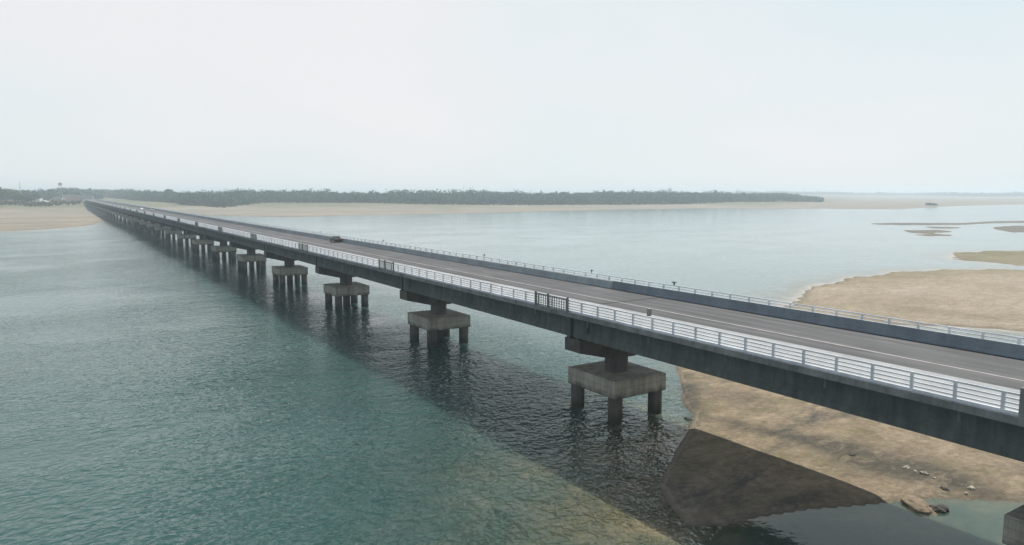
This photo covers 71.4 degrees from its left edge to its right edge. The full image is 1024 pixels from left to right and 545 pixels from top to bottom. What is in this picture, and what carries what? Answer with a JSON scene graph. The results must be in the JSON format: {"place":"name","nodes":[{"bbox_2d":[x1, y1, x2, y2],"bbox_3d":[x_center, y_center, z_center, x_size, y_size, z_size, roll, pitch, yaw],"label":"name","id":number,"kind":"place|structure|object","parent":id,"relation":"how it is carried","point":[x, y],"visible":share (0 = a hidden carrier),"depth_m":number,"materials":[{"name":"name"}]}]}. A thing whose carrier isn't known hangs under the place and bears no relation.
{"place":"outdoors","nodes":[
{"label":"outdoors","id":0,"kind":"place"},
{"bbox_2d":[0,204,1023,544],"bbox_3d":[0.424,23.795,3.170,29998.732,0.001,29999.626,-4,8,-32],"label":"river water","id":1,"kind":"structure","parent":0,"point":[158,390],"depth_m":85.13,"materials":[{"name":"teal liquid"}]},
{"bbox_2d":[0,193,1023,525],"bbox_3d":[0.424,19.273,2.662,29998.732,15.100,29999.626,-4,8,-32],"label":"ground","id":2,"kind":"structure","parent":0,"point":[744,453],"depth_m":74.31,"materials":[{"name":"beige sand"}]},
{"bbox_2d":[0,187,22,200],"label":"tree","id":3,"kind":"object","parent":2,"relation":"on","point":[3,192],"visible":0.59,"depth_m":1091.48,"materials":[{"name":"green plant"}]},
{"bbox_2d":[9,192,24,200],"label":"tree","id":4,"kind":"object","parent":2,"relation":"on","point":[17,196],"visible":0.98,"depth_m":1070.09,"materials":[{"name":"green plant"}]},
{"bbox_2d":[23,194,35,201],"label":"tree","id":5,"kind":"object","parent":2,"relation":"on","point":[27,198],"visible":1,"depth_m":1082.85,"materials":[{"name":"green plant"}]},
{"bbox_2d":[29,193,40,198],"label":"tree","id":6,"kind":"object","parent":2,"relation":"on","point":[36,196],"visible":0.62,"depth_m":1139.59,"materials":[{"name":"green plant"}]},
{"bbox_2d":[0,200,81,206],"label":"bank scrub","id":7,"kind":"object","parent":2,"relation":"on","point":[34,204],"visible":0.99,"depth_m":1020.36,"materials":[{"name":"green plant"}]},
{"bbox_2d":[0,187,105,200],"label":"wood","id":8,"kind":"object","parent":2,"relation":"on","point":[47,194],"visible":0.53,"depth_m":1405.24,"materials":[{"name":"green plant"}]},
{"bbox_2d":[53,196,62,200],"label":"house","id":9,"kind":"structure","parent":2,"relation":"on","point":[58,198],"depth_m":1251.53,"materials":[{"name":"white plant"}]},
{"bbox_2d":[63,194,78,200],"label":"house","id":10,"kind":"structure","parent":2,"relation":"on","point":[71,197],"depth_m":1315.87,"materials":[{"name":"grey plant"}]},
{"bbox_2d":[79,194,92,200],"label":"office building","id":11,"kind":"structure","parent":2,"relation":"on","point":[84,196],"depth_m":1328.36,"materials":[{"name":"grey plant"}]},
{"bbox_2d":[163,189,172,193],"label":"tree","id":12,"kind":"object","parent":2,"relation":"on","point":[166,191],"visible":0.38,"depth_m":1289.40,"materials":[{"name":"green plant"}]},
{"bbox_2d":[105,196,772,207],"bbox_3d":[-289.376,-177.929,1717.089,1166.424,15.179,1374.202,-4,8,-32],"label":"bank scrub","id":13,"kind":"object","parent":2,"relation":"on","point":[421,202],"visible":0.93,"depth_m":1200.09,"materials":[{"name":"green plant"}]},
{"bbox_2d":[102,187,824,205],"bbox_3d":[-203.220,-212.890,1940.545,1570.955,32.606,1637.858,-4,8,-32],"label":"wood","id":14,"kind":"object","parent":2,"relation":"on","point":[234,197],"visible":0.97,"depth_m":1264.15,"materials":[{"name":"green plant"}]},
{"bbox_2d":[85,199,1023,544],"bbox_3d":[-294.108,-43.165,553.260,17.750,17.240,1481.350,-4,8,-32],"label":"bridge","id":15,"kind":"structure","parent":2,"relation":"on","point":[985,417],"depth_m":68.27,"materials":[{"name":"concrete"}]},
{"bbox_2d":[734,190,1023,196],"bbox_3d":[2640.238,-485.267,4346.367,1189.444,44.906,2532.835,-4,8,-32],"label":"horizon wood","id":16,"kind":"object","parent":2,"relation":"on","point":[1004,194],"visible":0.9,"depth_m":4611.27,"materials":[{"name":"green plant"}]},
{"bbox_2d":[901,494,936,514],"bbox_3d":[31.319,17.904,54.770,2.026,0.682,3.804,-1,6,-6],"label":"rock","id":17,"kind":"object","parent":2,"relation":"on","point":[917,504],"visible":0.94,"depth_m":54.40,"materials":[{"name":"brown stone"}]},
{"bbox_2d":[920,471,929,475],"bbox_3d":[34.932,16.979,60.227,0.837,0.312,0.493,6,8,41],"label":"rock","id":18,"kind":"object","parent":2,"relation":"on","point":[925,473],"visible":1,"depth_m":60.06,"materials":[{"name":"grey stone"}]},
{"bbox_2d":[928,504,949,512],"bbox_3d":[32.407,18.054,54.138,1.805,0.685,1.308,2,7,15],"label":"rock","id":19,"kind":"object","parent":2,"relation":"on","point":[940,508],"visible":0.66,"depth_m":53.88,"materials":[{"name":"grey stone"}]},
{"bbox_2d":[0,0,1023,193],"label":"sky","id":20,"kind":"structure","parent":0,"point":[528,96],"materials":[{"name":"white"}]},
{"bbox_2d":[87,199,1023,389],"bbox_3d":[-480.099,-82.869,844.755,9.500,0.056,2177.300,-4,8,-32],"label":"road","id":21,"kind":"structure","parent":0,"point":[1002,371],"depth_m":66.37,"materials":[{"name":"grey asphalt"}]},
{"bbox_2d":[330,236,341,242],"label":"car","id":22,"kind":"object","parent":21,"relation":"on","point":[335,238],"visible":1,"depth_m":171.16,"materials":[{"name":"paint"}]}
]}

